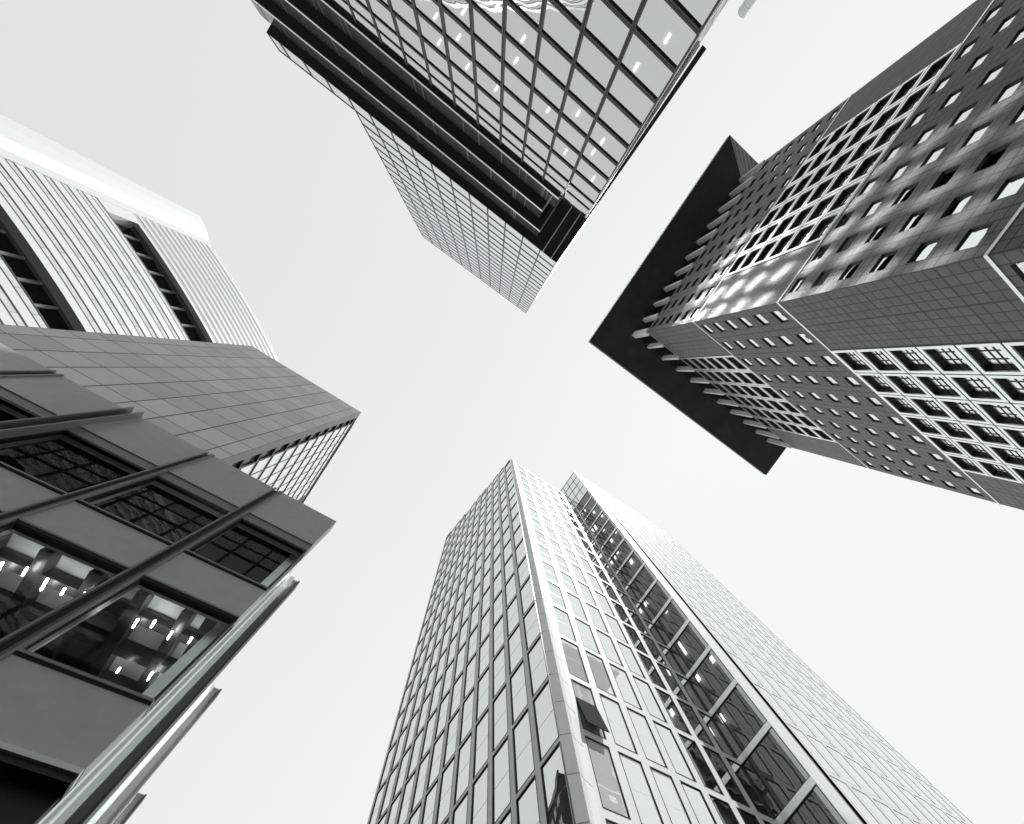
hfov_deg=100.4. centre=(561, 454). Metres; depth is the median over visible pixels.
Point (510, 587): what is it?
window
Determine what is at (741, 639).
window
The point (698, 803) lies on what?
window
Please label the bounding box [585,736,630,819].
window
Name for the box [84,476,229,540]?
window frame
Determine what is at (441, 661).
window
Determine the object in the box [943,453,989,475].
window
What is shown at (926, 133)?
window
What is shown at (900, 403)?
window
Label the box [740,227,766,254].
window
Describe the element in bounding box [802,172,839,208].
window
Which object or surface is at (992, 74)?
window
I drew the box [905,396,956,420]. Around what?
window
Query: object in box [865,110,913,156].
window
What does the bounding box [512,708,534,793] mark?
window
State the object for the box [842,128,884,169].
window
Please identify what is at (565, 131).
window
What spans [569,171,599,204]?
window
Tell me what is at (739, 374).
window
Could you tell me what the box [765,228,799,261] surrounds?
window
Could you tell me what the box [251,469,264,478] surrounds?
window
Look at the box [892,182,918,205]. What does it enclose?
window
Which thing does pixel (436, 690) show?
window
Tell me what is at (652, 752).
window
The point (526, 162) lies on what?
window
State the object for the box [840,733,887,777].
window
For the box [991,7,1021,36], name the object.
window
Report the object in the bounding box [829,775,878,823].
window
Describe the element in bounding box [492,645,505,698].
window
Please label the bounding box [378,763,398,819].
window
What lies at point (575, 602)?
window
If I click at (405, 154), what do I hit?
window
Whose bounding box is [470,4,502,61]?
window
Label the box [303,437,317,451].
window
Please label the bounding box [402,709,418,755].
window
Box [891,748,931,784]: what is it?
window
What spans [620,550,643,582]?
window
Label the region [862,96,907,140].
window
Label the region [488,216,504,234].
window
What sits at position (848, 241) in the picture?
window
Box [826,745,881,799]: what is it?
window
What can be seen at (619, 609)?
window
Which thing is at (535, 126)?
window
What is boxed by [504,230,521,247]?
window
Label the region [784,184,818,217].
window
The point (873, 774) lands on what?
window
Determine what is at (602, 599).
window
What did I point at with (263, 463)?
window
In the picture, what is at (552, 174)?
window
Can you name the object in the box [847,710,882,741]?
window
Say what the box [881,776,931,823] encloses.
window
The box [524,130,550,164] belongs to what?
window
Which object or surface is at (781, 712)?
window
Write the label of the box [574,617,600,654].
window
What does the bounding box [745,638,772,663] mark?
window
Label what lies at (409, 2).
window
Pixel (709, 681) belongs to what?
window
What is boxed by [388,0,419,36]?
window
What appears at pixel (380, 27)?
window
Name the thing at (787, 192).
window
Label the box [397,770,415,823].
window
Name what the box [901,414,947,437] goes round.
window
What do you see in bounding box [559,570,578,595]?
window
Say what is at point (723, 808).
window
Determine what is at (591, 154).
window
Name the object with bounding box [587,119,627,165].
window
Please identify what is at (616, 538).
window
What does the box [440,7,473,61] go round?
window
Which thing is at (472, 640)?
window
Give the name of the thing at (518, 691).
window
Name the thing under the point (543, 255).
window
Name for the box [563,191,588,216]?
window
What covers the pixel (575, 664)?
window
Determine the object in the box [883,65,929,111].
window
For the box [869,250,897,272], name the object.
window
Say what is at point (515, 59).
window
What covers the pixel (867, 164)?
window
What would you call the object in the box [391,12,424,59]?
window
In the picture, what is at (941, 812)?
window
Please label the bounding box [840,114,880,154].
window
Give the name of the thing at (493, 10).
window
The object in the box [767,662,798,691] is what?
window
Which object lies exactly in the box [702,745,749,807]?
window
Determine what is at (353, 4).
window
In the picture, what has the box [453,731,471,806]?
window
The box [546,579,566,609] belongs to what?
window
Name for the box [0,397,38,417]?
window
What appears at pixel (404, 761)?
window
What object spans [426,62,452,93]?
window
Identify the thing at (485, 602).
window
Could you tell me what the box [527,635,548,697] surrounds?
window
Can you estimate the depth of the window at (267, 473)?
56.38 m
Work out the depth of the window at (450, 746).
33.97 m
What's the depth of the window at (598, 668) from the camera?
31.18 m
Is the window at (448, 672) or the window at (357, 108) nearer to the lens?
the window at (448, 672)
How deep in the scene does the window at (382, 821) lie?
36.73 m
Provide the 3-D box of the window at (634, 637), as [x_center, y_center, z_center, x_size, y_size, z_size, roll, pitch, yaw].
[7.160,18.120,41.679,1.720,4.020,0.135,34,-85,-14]
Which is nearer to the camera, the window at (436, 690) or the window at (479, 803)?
the window at (479, 803)
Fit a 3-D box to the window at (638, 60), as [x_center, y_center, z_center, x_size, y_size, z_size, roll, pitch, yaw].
[6.656,-30.409,33.363,4.240,3.827,0.180,34,-85,-14]
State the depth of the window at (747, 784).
29.69 m
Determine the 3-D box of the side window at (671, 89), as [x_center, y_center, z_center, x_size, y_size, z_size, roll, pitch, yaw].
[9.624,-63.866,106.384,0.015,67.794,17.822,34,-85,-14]
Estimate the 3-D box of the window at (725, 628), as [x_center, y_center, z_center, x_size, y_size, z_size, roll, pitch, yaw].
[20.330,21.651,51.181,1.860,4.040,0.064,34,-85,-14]
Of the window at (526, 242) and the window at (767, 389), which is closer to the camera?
the window at (767, 389)
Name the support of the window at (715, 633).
in the pale stone tower at (586, 652)
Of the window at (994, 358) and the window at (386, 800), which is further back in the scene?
the window at (386, 800)
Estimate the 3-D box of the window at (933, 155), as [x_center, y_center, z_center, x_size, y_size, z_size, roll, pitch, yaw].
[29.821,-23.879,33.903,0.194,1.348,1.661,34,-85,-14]
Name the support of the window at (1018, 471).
in the stone tower at (843, 281)
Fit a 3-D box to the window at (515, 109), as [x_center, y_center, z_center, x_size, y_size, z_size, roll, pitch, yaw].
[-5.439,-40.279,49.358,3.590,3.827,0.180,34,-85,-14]
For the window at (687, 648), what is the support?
in the pale stone tower at (586, 652)
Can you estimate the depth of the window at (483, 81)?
48.56 m
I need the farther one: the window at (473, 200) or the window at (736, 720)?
the window at (473, 200)
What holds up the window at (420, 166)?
in the glass tower at (506, 137)
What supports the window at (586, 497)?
in the pale stone tower at (586, 652)
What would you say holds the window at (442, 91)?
in the glass tower at (506, 137)
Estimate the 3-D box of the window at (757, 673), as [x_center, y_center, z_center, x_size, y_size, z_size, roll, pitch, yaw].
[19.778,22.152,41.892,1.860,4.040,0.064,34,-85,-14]
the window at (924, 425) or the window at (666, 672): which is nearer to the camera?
the window at (666, 672)
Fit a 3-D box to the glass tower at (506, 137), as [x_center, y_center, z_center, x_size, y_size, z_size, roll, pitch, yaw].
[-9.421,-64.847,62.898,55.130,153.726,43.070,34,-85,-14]
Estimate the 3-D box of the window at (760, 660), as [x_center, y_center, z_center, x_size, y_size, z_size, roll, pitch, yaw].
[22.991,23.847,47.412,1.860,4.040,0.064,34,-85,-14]
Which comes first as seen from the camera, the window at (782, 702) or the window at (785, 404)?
the window at (782, 702)
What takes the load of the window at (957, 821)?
in the pale stone tower at (586, 652)
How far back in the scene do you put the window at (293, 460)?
63.36 m
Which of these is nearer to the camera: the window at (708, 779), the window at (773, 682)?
the window at (708, 779)
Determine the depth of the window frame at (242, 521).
12.76 m
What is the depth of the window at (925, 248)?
28.97 m
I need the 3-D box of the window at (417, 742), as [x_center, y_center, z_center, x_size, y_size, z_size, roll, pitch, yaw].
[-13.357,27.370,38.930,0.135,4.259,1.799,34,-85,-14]
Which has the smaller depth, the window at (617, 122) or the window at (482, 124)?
the window at (617, 122)
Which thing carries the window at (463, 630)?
in the pale stone tower at (586, 652)
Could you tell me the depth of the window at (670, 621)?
47.21 m
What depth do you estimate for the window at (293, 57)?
65.06 m
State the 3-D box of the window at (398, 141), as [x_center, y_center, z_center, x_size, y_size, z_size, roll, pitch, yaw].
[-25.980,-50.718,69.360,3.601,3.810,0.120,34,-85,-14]
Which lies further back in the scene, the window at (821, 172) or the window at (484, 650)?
the window at (821, 172)
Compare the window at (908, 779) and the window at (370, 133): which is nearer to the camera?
the window at (908, 779)
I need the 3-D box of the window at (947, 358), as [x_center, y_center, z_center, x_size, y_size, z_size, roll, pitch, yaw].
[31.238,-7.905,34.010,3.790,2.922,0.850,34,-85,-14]
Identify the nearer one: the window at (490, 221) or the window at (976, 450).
the window at (976, 450)
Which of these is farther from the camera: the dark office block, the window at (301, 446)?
the window at (301, 446)
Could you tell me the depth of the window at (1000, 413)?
36.40 m
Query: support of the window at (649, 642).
in the pale stone tower at (586, 652)
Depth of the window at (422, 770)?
34.35 m
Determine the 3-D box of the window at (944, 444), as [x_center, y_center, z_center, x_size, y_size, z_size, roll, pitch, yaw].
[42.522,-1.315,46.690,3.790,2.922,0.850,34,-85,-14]
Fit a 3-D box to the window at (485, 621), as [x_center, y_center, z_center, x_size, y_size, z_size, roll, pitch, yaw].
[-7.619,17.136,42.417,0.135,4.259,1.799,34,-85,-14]
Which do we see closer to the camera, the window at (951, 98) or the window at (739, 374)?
the window at (951, 98)
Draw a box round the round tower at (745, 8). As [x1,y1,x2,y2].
[738,0,756,17]
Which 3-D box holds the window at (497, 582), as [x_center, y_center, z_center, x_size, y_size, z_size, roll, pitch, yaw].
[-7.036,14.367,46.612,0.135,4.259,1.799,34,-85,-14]
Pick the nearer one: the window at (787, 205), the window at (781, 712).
the window at (781, 712)
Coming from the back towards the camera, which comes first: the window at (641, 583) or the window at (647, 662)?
the window at (641, 583)
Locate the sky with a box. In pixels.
[0,0,1023,823]
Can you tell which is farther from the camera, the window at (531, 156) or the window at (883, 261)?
the window at (531, 156)
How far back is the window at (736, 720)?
34.09 m
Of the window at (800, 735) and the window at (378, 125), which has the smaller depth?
the window at (800, 735)
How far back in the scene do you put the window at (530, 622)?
33.09 m
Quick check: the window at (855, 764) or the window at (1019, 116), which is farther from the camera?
the window at (855, 764)
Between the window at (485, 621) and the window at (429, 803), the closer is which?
the window at (429, 803)
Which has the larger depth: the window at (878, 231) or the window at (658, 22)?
the window at (878, 231)
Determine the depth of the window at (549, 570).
43.78 m
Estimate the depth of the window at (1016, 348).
29.06 m
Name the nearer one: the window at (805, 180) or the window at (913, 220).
the window at (913, 220)
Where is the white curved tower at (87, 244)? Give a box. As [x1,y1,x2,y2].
[0,112,278,361]
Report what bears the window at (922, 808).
in the pale stone tower at (586, 652)
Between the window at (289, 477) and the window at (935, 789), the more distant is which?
the window at (289, 477)
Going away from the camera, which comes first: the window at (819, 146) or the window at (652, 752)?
the window at (652, 752)
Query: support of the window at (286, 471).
in the grey panel tower at (252, 411)
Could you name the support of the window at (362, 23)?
in the glass tower at (506, 137)
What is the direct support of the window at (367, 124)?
in the glass tower at (506, 137)
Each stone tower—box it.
[367,459,973,823]
[588,0,1023,509]
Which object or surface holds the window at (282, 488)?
in the grey panel tower at (252, 411)
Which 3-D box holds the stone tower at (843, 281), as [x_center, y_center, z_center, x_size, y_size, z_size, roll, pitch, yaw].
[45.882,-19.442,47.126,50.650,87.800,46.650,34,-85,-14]
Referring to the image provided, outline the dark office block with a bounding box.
[0,343,335,823]
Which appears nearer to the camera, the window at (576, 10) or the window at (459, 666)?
the window at (576, 10)
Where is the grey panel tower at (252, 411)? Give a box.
[0,324,360,502]
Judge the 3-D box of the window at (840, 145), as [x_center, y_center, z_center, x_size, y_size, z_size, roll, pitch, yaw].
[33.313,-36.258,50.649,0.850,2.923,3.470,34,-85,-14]
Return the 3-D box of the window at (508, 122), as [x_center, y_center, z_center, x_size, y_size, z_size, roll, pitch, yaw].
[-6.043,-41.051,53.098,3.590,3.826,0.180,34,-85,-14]
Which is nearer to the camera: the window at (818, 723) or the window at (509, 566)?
the window at (818, 723)
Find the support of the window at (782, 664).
in the pale stone tower at (586, 652)
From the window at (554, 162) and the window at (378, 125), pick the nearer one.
the window at (554, 162)
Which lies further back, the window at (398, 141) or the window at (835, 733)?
the window at (398, 141)
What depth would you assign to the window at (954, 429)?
43.23 m
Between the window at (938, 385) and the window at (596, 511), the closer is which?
the window at (938, 385)
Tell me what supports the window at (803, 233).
in the stone tower at (843, 281)
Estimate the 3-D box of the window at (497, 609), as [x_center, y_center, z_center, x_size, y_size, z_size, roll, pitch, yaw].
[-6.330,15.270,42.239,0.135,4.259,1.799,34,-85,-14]
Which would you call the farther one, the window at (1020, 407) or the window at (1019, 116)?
the window at (1020, 407)
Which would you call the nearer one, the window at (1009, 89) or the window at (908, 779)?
the window at (1009, 89)
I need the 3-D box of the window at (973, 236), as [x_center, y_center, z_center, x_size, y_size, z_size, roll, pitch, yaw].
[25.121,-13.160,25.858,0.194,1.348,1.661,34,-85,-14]
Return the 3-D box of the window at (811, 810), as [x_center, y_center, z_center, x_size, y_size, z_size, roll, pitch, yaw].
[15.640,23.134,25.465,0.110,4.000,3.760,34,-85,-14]
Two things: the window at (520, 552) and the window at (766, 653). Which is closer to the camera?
the window at (520, 552)
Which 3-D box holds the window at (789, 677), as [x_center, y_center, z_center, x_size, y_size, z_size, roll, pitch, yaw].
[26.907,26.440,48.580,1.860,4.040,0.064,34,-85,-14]
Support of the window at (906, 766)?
in the pale stone tower at (586, 652)
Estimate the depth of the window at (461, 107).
57.09 m
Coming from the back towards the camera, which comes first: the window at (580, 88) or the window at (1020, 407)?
the window at (580, 88)
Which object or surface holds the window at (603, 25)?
in the glass tower at (506, 137)
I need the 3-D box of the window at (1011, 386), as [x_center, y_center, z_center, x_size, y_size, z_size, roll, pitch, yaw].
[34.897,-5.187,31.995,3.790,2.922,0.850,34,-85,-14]
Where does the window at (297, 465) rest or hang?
in the grey panel tower at (252, 411)
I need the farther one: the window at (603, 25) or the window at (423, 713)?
the window at (423, 713)
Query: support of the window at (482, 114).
in the glass tower at (506, 137)
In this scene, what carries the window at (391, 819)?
in the pale stone tower at (586, 652)
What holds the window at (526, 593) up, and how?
in the pale stone tower at (586, 652)
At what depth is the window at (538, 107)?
46.57 m
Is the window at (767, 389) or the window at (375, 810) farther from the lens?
the window at (767, 389)
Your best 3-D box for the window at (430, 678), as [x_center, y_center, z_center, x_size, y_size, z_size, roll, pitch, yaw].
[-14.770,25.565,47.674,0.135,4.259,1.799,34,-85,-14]
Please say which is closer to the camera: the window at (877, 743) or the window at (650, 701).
the window at (650, 701)
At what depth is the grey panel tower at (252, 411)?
52.25 m
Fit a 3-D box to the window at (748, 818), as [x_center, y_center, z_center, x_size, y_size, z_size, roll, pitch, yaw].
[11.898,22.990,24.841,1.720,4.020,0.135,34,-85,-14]
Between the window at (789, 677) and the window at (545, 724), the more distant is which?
the window at (789, 677)
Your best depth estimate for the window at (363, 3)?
49.55 m
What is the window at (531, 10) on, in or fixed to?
in the glass tower at (506, 137)
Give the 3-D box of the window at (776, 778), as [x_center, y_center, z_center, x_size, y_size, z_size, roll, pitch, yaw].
[14.937,22.236,29.818,0.110,4.000,3.760,34,-85,-14]
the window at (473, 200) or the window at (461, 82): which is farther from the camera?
the window at (473, 200)
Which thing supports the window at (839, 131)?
in the stone tower at (843, 281)
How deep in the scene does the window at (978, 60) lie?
36.23 m
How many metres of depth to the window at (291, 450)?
59.63 m
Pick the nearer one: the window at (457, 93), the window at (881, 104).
the window at (881, 104)
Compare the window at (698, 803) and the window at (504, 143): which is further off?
the window at (504, 143)
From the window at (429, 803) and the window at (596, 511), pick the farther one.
the window at (596, 511)
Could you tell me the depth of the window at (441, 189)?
78.71 m
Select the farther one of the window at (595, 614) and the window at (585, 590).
the window at (585, 590)
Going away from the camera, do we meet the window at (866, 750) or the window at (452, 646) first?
the window at (866, 750)
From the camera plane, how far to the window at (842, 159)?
48.41 m
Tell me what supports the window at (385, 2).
in the glass tower at (506, 137)
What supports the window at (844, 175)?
in the stone tower at (843, 281)
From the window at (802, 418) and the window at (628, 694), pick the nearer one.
the window at (628, 694)
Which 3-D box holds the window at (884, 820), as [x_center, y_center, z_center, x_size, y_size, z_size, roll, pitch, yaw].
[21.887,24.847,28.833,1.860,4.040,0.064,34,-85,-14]
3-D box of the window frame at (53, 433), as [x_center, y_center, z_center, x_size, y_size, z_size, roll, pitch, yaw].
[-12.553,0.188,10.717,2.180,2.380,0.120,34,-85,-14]
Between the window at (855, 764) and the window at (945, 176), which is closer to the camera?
the window at (945, 176)
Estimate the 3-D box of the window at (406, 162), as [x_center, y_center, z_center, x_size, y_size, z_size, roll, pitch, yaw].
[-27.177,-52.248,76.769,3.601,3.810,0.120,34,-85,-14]
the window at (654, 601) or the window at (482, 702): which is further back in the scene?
the window at (654, 601)
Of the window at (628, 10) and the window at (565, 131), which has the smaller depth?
the window at (628, 10)
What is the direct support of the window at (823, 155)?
in the stone tower at (843, 281)
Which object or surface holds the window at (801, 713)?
in the pale stone tower at (586, 652)
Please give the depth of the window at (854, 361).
43.37 m
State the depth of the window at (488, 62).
44.82 m
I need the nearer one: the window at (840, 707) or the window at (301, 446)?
the window at (840, 707)
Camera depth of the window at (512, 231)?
74.73 m
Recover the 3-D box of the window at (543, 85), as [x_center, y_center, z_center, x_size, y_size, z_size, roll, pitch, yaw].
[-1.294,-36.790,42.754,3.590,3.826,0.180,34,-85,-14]
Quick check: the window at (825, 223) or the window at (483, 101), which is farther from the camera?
the window at (483, 101)
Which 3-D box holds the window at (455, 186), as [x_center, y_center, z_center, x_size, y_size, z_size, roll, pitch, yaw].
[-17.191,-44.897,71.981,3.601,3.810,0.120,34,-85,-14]
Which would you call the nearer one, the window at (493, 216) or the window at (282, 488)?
the window at (282, 488)
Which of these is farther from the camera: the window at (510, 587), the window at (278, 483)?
the window at (278, 483)
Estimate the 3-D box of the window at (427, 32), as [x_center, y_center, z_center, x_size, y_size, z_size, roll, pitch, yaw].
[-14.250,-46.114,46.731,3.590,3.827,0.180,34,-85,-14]
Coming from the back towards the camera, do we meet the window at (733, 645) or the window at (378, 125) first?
the window at (378, 125)
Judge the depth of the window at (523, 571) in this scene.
41.88 m
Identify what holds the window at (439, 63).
in the glass tower at (506, 137)
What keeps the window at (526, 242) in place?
in the glass tower at (506, 137)
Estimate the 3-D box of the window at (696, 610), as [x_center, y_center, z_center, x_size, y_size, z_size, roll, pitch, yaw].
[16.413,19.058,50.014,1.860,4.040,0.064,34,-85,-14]
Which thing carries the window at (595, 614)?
in the pale stone tower at (586, 652)
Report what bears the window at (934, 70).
in the stone tower at (843, 281)
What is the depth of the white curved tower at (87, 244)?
89.12 m
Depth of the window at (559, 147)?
51.23 m
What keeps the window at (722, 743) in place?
in the pale stone tower at (586, 652)
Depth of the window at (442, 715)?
38.55 m
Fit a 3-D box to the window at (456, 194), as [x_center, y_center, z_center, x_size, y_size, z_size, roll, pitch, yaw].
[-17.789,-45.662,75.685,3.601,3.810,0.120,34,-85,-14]
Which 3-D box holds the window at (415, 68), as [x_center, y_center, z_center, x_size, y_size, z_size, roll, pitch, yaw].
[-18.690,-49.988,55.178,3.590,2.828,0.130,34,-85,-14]
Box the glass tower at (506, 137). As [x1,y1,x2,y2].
[251,0,727,312]
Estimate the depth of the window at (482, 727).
29.26 m
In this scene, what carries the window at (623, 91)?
in the glass tower at (506, 137)
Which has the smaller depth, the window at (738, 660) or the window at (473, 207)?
the window at (738, 660)
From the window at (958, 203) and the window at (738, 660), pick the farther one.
the window at (738, 660)
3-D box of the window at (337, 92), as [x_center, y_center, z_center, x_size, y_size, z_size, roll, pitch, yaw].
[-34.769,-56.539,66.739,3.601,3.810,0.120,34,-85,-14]
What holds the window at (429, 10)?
in the glass tower at (506, 137)
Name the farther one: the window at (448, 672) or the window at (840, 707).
the window at (840, 707)
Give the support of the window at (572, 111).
in the glass tower at (506, 137)
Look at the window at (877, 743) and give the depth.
46.66 m
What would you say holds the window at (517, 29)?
in the glass tower at (506, 137)
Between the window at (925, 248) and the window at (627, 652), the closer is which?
the window at (925, 248)
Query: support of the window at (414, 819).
in the pale stone tower at (586, 652)
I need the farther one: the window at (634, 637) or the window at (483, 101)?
the window at (483, 101)
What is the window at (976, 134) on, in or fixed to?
in the stone tower at (843, 281)
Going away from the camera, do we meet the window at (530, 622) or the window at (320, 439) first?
the window at (530, 622)
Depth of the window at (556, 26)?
35.29 m
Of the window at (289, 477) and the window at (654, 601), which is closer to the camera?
the window at (654, 601)
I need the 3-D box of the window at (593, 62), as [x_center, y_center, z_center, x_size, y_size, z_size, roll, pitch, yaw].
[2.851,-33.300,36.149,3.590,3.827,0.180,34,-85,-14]
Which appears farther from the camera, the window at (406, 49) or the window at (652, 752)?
the window at (406, 49)
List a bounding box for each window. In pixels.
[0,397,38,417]
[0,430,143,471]
[0,522,124,636]
[24,578,236,707]
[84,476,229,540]
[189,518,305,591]
[241,461,257,474]
[250,455,272,475]
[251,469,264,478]
[259,464,277,480]
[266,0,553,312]
[266,450,286,468]
[266,470,282,484]
[271,458,289,475]
[273,476,286,489]
[277,465,293,480]
[278,481,290,490]
[280,43,311,76]
[280,445,297,461]
[282,471,296,485]
[284,423,351,500]
[285,453,300,468]
[289,460,303,474]
[292,441,308,456]
[296,449,310,462]
[299,455,312,468]
[303,62,333,93]
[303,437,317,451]
[306,445,319,457]
[313,434,326,446]
[325,79,354,110]
[329,0,355,23]
[347,0,375,28]
[348,97,374,125]
[350,8,381,45]
[355,0,370,13]
[355,111,380,138]
[362,124,385,148]
[366,0,398,37]
[369,114,394,141]
[369,781,385,823]
[372,16,402,51]
[376,128,398,152]
[377,30,406,66]
[377,809,387,823]
[378,0,390,10]
[378,740,396,789]
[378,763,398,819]
[381,139,403,162]
[386,789,401,823]
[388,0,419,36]
[390,131,413,156]
[390,725,407,772]
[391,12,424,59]
[392,744,411,799]
[396,144,417,167]
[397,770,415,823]
[399,39,427,72]
[400,154,421,176]
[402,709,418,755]
[403,53,431,87]
[404,0,413,8]
[406,727,423,780]
[408,801,421,823]
[410,748,430,813]
[411,147,432,171]
[411,678,425,717]
[412,0,443,34]
[414,10,447,60]
[415,159,435,181]
[415,692,430,736]
[419,169,438,190]
[420,37,450,81]
[420,708,436,760]
[421,779,437,823]
[422,664,435,701]
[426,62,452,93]
[426,729,444,791]
[428,675,442,718]
[429,75,454,106]
[430,162,451,186]
[434,174,453,195]
[434,648,446,684]
[434,690,449,740]
[435,755,454,823]
[436,182,455,203]
[439,0,471,34]
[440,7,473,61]
[440,659,453,700]
[442,707,459,768]
[445,37,474,83]
[445,632,457,668]
[448,62,475,103]
[448,671,462,720]
[450,178,469,200]
[452,84,476,114]
[452,188,470,208]
[452,791,467,823]
[453,95,477,126]
[453,642,465,682]
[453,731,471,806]
[457,616,468,651]
[459,688,473,745]
[463,653,475,699]
[466,625,477,663]
[469,193,487,215]
[469,602,478,634]
[470,0,503,32]
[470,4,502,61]
[470,202,487,221]
[470,763,487,823]
[472,36,502,86]
[473,707,488,778]
[474,63,501,106]
[475,85,500,124]
[475,666,488,722]
[477,106,500,133]
[477,115,499,144]
[478,633,489,678]
[479,607,489,645]
[481,586,489,617]
[487,208,504,228]
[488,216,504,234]
[492,590,502,626]
[492,615,503,658]
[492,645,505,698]
[492,684,507,752]
[492,735,510,823]
[493,570,501,600]
[500,126,523,153]
[500,135,522,162]
[501,88,528,128]
[501,108,525,144]
[502,64,531,109]
[503,0,539,62]
[503,34,535,88]
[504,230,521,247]
[504,554,513,583]
[505,222,522,241]
[505,573,515,606]
[506,0,543,31]
[506,595,518,637]
[507,623,522,675]
[509,660,527,724]
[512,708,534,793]
[515,537,526,565]
[516,775,539,823]
[517,554,530,588]
[519,575,534,615]
[522,155,544,180]
[522,236,539,254]
[523,146,546,171]
[523,601,540,650]
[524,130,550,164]
[526,111,554,149]
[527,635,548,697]
[529,90,559,132]
[532,64,565,113]
[532,679,559,761]
[536,33,573,90]
[538,250,556,267]
[540,0,581,62]
[540,741,575,823]
[541,559,558,583]
[542,173,565,197]
[545,165,568,189]
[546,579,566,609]
[547,151,573,182]
[551,0,589,29]
[551,134,579,169]
[552,604,576,641]
[555,115,586,155]
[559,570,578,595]
[560,92,595,137]
[560,636,589,683]
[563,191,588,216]
[564,89,671,254]
[566,64,605,117]
[566,184,592,209]
[566,591,587,621]
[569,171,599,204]
[571,678,606,739]
[574,31,617,93]
[574,156,607,193]
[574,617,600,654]
[577,580,597,606]
[578,491,590,508]
[580,139,617,180]
[582,0,632,64]
[583,496,596,516]
[585,602,608,632]
[585,650,615,696]
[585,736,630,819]
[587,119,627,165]
[587,504,602,524]
[593,510,607,533]
[594,590,615,616]
[596,95,640,148]
[596,629,623,666]
[598,518,614,543]
[599,693,637,753]
[604,612,628,643]
[605,0,643,27]
[605,527,623,554]
[606,66,656,127]
[609,663,642,710]
[610,599,632,626]
[612,539,631,567]
[616,640,645,678]
[618,29,674,102]
[618,751,663,823]
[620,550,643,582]
[622,623,647,654]
[623,0,727,158]
[626,706,667,768]
[627,609,650,636]
[630,565,655,600]
[632,675,667,722]
[633,0,699,71]
[637,652,667,690]
[640,633,666,664]
[641,580,668,620]
[650,766,691,823]
[653,720,695,781]
[654,599,687,644]
[655,687,691,735]
[656,662,687,700]
[658,643,684,674]
[669,0,720,32]
[669,622,707,674]
[676,673,707,711]
[676,698,714,746]
[677,732,723,794]
[680,780,716,823]
[688,649,733,711]
[689,604,713,627]
[698,710,736,758]
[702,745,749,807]
[703,613,728,636]
[706,625,735,653]
[709,794,738,823]
[712,356,738,370]
[712,683,766,757]
[717,621,743,646]
[721,634,752,664]
[722,355,750,370]
[724,250,750,276]
[725,757,774,819]
[727,651,763,686]
[730,370,755,384]
[730,629,758,655]
[736,244,764,272]
[736,643,768,673]
[736,807,759,823]
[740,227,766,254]
[741,371,768,385]
[742,726,809,818]
[744,661,780,696]
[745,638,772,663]
[750,236,781,266]
[752,653,784,683]
[753,219,782,248]
[754,683,796,725]
[755,203,783,232]
[758,385,786,400]
[758,646,786,672]
[761,671,797,706]
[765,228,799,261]
[767,210,799,242]
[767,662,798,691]
[769,194,799,225]
[771,179,800,209]
[771,654,798,679]
[772,694,815,736]
[776,400,803,414]
[776,680,814,716]
[780,670,813,700]
[782,219,819,254]
[783,200,819,234]
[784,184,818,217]
[784,662,811,687]
[784,784,846,823]
[786,168,818,201]
[787,155,817,186]
[787,724,840,777]
[790,704,834,747]
[792,413,820,428]
[793,690,830,725]
[794,678,828,709]
[801,189,841,226]
[801,208,843,247]
[802,157,837,192]
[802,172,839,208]
[803,131,834,163]
[803,143,835,176]
[807,686,840,716]
[807,714,852,757]
[807,735,859,787]
[808,699,847,735]
[820,117,854,152]
[820,129,856,166]
[821,143,859,181]
[821,159,862,198]
[822,176,866,217]
[822,695,855,725]
[822,707,861,743]
[823,723,870,767]
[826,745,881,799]
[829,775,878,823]
[831,349,877,372]
[835,703,867,732]
[836,233,858,252]
[837,260,862,280]
[837,716,876,752]
[838,101,876,140]
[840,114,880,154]
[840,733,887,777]
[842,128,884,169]
[844,144,889,186]
[845,756,901,810]
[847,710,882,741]
[852,725,890,760]
[852,787,891,823]
[855,348,907,372]
[855,372,902,394]
[857,743,903,786]
[860,84,901,126]
[860,197,884,218]
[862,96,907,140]
[863,766,919,819]
[864,221,890,243]
[864,732,904,768]
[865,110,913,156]
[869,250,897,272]
[871,751,919,795]
[873,799,902,823]
[878,394,925,416]
[879,741,919,777]
[880,373,932,396]
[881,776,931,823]
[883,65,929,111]
[883,346,941,373]
[885,161,910,183]
[887,77,937,125]
[888,761,935,804]
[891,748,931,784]
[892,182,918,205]
[893,809,913,823]
[897,785,939,823]
[899,208,928,231]
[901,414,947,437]
[902,769,949,812]
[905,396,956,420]
[906,238,939,263]
[910,42,962,93]
[910,373,967,399]
[911,123,937,147]
[915,795,947,823]
[916,344,981,373]
[916,777,965,821]
[919,142,948,167]
[922,434,969,457]
[928,417,980,442]
[929,164,960,190]
[931,786,972,823]
[931,804,954,823]
[935,398,993,424]
[938,85,965,110]
[939,190,975,218]
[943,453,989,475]
[944,374,1009,402]
[945,812,961,823]
[948,101,977,127]
[950,438,1002,463]
[953,222,993,251]
[955,342,1023,374]
[959,120,992,148]
[960,421,1017,447]
[965,46,993,73]
[971,400,1023,427]
[972,458,1023,483]
[973,142,1010,172]
[977,59,1008,87]
[983,443,1023,467]
[985,374,1023,403]
[990,173,1023,201]
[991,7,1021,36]
[991,76,1023,105]
[996,425,1023,448]
[1002,341,1023,365]
[1005,27,1023,48]
[1005,464,1023,481]
[1007,105,1023,126]
[1010,262,1023,281]
[1013,403,1023,414]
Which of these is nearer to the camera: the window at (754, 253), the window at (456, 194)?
the window at (754, 253)
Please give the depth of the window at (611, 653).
36.16 m
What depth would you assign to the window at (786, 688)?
43.00 m
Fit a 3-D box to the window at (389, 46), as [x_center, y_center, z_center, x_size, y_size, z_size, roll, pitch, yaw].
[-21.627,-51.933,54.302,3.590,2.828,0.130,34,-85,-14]

